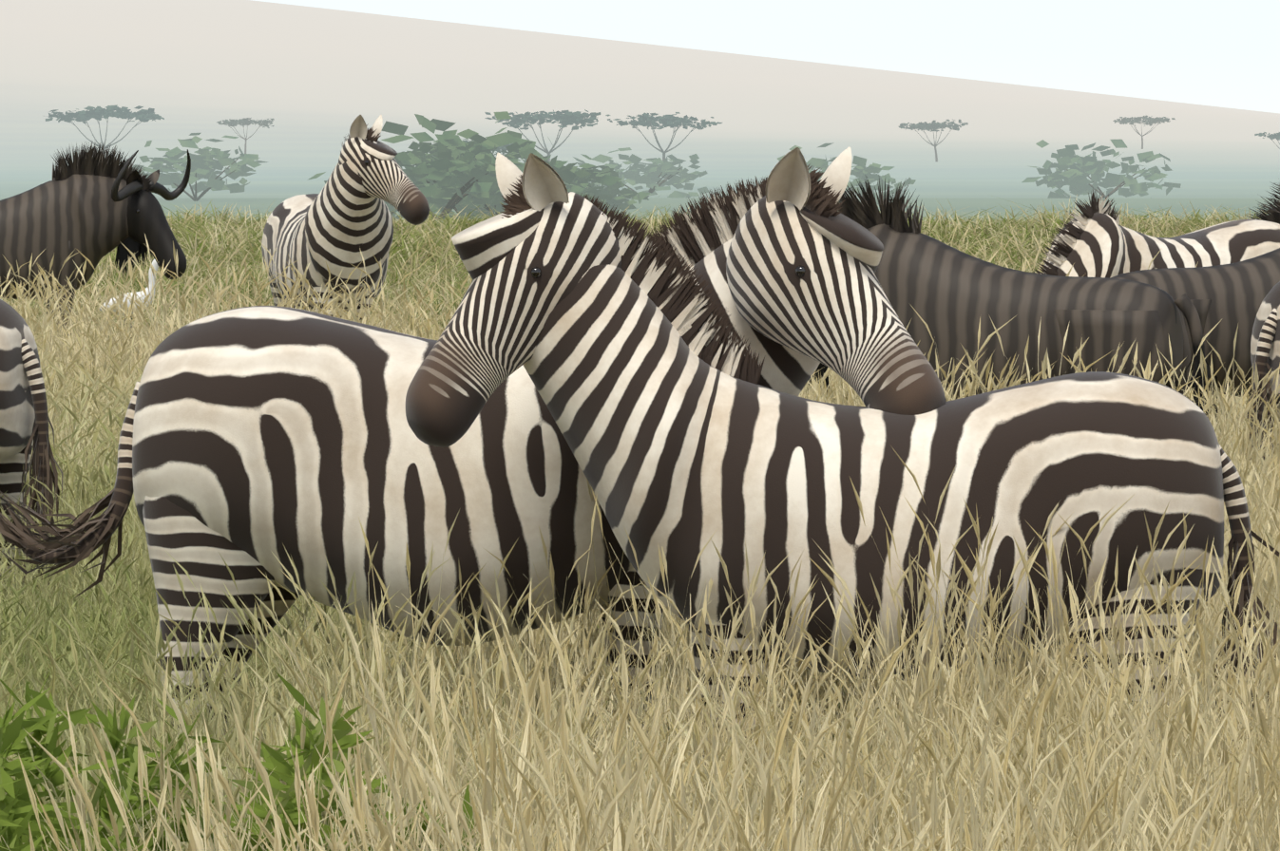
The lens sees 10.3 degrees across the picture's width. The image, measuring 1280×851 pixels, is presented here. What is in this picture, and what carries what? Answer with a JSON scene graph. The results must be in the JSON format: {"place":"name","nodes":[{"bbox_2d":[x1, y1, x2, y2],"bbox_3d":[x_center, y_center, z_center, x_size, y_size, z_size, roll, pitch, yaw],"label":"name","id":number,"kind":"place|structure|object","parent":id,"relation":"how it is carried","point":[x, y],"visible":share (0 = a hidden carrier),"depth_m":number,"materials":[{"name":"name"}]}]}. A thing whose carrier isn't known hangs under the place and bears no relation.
{"place":"outdoors","nodes":[
{"label":"outdoors","id":0,"kind":"place"},
{"bbox_2d":[462,138,512,154],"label":"acacia tree","id":1,"kind":"object","parent":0,"point":[503,147],"visible":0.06,"depth_m":558.53,"materials":[{"name":"green plant"}]},
{"bbox_2d":[0,0,1279,279],"bbox_3d":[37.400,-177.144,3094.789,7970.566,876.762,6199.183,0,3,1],"label":"hillside","id":2,"kind":"structure","parent":0,"point":[314,84],"depth_m":3277.30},
{"bbox_2d":[0,299,63,606],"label":"zebra","id":3,"kind":"object","parent":2,"relation":"on","point":[25,421],"visible":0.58,"depth_m":25.28,"materials":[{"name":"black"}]},
{"bbox_2d":[0,141,191,342],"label":"wildebeest","id":4,"kind":"object","parent":2,"relation":"on","point":[93,206],"visible":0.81,"depth_m":47.88,"materials":[{"name":"black"}]},
{"bbox_2d":[45,104,164,157],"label":"acacia tree","id":5,"kind":"object","parent":2,"relation":"on","point":[97,113],"visible":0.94,"depth_m":997.67,"materials":[{"name":"green plant"}]},
{"bbox_2d":[0,668,226,850],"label":"shrub","id":6,"kind":"object","parent":2,"relation":"on","point":[53,773],"visible":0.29,"depth_m":14.40,"materials":[{"name":"green plant"}]},
{"bbox_2d":[99,259,158,346],"bbox_3d":[-3.503,-0.745,49.549,0.540,0.840,0.114,-1,3,-14],"label":"egret","id":7,"kind":"object","parent":2,"relation":"on","point":[156,268],"visible":0.25,"depth_m":49.53,"materials":[{"name":"white"}]},
{"bbox_2d":[0,670,375,850],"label":"shrub","id":8,"kind":"object","parent":2,"relation":"on","point":[24,815],"visible":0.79,"depth_m":13.20,"materials":[{"name":"green plant"}]},
{"bbox_2d":[132,133,267,201],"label":"bush","id":9,"kind":"object","parent":2,"relation":"on","point":[204,164],"visible":0.83,"depth_m":279.70,"materials":[{"name":"green plant"}]},
{"bbox_2d":[216,117,273,153],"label":"acacia tree","id":10,"kind":"object","parent":2,"relation":"on","point":[241,122],"visible":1,"depth_m":1698.05,"materials":[{"name":"green plant"}]},
{"bbox_2d":[5,721,496,850],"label":"shrub","id":11,"kind":"object","parent":2,"relation":"on","point":[265,754],"visible":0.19,"depth_m":13.50,"materials":[{"name":"green plant"}]},
{"bbox_2d":[261,114,429,322],"bbox_3d":[-1.948,-1.076,45.800,0.727,1.860,2.328,-1,3,-14],"label":"zebra","id":12,"kind":"object","parent":2,"relation":"on","point":[339,219],"visible":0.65,"depth_m":45.20,"materials":[{"name":"multicoloured"}]},
{"bbox_2d":[306,171,455,219],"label":"bush","id":13,"kind":"object","parent":2,"relation":"on","point":[389,205],"visible":0.04,"depth_m":170.04,"materials":[{"name":"green plant"}]},
{"bbox_2d":[394,140,523,219],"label":"bush","id":14,"kind":"object","parent":2,"relation":"on","point":[467,169],"visible":0.62,"depth_m":149.57,"materials":[{"name":"green plant"}]},
{"bbox_2d":[0,146,945,764],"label":"zebra","id":15,"kind":"object","parent":2,"relation":"on","point":[253,439],"visible":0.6,"depth_m":18.89,"materials":[{"name":"multicoloured"}]},
{"bbox_2d":[381,114,588,213],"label":"bush","id":16,"kind":"object","parent":2,"relation":"on","point":[450,140],"visible":0.17,"depth_m":157.49,"materials":[{"name":"green plant"}]},
{"bbox_2d":[416,111,607,219],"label":"bush","id":17,"kind":"object","parent":2,"relation":"on","point":[494,142],"visible":0.15,"depth_m":151.81,"materials":[{"name":"green plant"}]},
{"bbox_2d":[442,152,621,217],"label":"bush","id":18,"kind":"object","parent":2,"relation":"on","point":[606,180],"visible":0.19,"depth_m":159.78,"materials":[{"name":"green plant"}]},
{"bbox_2d":[484,109,611,161],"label":"acacia tree","id":19,"kind":"object","parent":2,"relation":"on","point":[569,118],"visible":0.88,"depth_m":756.98,"materials":[{"name":"green plant"}]},
{"bbox_2d":[564,153,661,219],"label":"bush","id":20,"kind":"object","parent":2,"relation":"on","point":[614,191],"visible":0.15,"depth_m":175.11,"materials":[{"name":"green plant"}]},
{"bbox_2d":[0,194,1279,850],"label":"grass","id":21,"kind":"structure","parent":2,"relation":"on","point":[530,736],"depth_m":16.54,"materials":[{"name":"beige plant"}]},
{"bbox_2d":[573,147,709,197],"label":"bush","id":22,"kind":"object","parent":2,"relation":"on","point":[655,171],"visible":0.71,"depth_m":329.93,"materials":[{"name":"green plant"}]},
{"bbox_2d":[607,112,722,178],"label":"acacia tree","id":23,"kind":"object","parent":2,"relation":"on","point":[672,121],"visible":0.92,"depth_m":878.29,"materials":[{"name":"green plant"}]},
{"bbox_2d":[405,152,1279,802],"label":"zebra","id":24,"kind":"object","parent":2,"relation":"on","point":[685,432],"visible":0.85,"depth_m":18.25,"materials":[{"name":"multicoloured"}]},
{"bbox_2d":[777,142,916,204],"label":"bush","id":25,"kind":"object","parent":2,"relation":"on","point":[860,171],"visible":0.21,"depth_m":259.41,"materials":[{"name":"green plant"}]},
{"bbox_2d":[898,119,968,161],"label":"acacia tree","id":26,"kind":"object","parent":2,"relation":"on","point":[933,125],"visible":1,"depth_m":1496.80,"materials":[{"name":"green plant"}]},
{"bbox_2d":[803,176,1218,425],"bbox_3d":[1.434,-0.269,31.034,2.256,1.664,0.850,1,3,21],"label":"wildebeest","id":27,"kind":"object","parent":2,"relation":"on","point":[950,296],"visible":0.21,"depth_m":30.74,"materials":[{"name":"black"}]},
{"bbox_2d":[1021,139,1181,198],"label":"bush","id":28,"kind":"object","parent":2,"relation":"on","point":[1076,180],"visible":1,"depth_m":298.88,"materials":[{"name":"green plant"}]},
{"bbox_2d":[1112,115,1175,149],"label":"acacia tree","id":29,"kind":"object","parent":2,"relation":"on","point":[1149,120],"visible":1,"depth_m":1895.45,"materials":[{"name":"green plant"}]},
{"bbox_2d":[1032,190,1279,278],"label":"zebra","id":30,"kind":"object","parent":2,"relation":"on","point":[1094,239],"visible":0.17,"depth_m":37.05,"materials":[{"name":"black"}]},
{"bbox_2d":[1110,248,1279,397],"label":"wildebeest","id":31,"kind":"object","parent":2,"relation":"on","point":[1231,296],"visible":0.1,"depth_m":32.18,"materials":[{"name":"black"}]},
{"bbox_2d":[1244,281,1279,494],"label":"zebra","id":32,"kind":"object","parent":2,"relation":"on","point":[1265,349],"visible":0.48,"depth_m":28.59,"materials":[{"name":"black"}]},
{"bbox_2d":[1247,181,1279,224],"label":"wildebeest","id":33,"kind":"object","parent":2,"relation":"on","point":[1273,214],"visible":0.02,"depth_m":42.28,"materials":[{"name":"black"}]},
{"bbox_2d":[1254,132,1279,149],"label":"acacia tree","id":34,"kind":"object","parent":2,"relation":"on","point":[1276,136],"visible":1,"depth_m":1246.65,"materials":[{"name":"green plant"}]},
{"bbox_2d":[252,0,1279,113],"label":"sky","id":35,"kind":"structure","parent":0,"point":[1221,53],"materials":[{"name":"white"}]}
]}

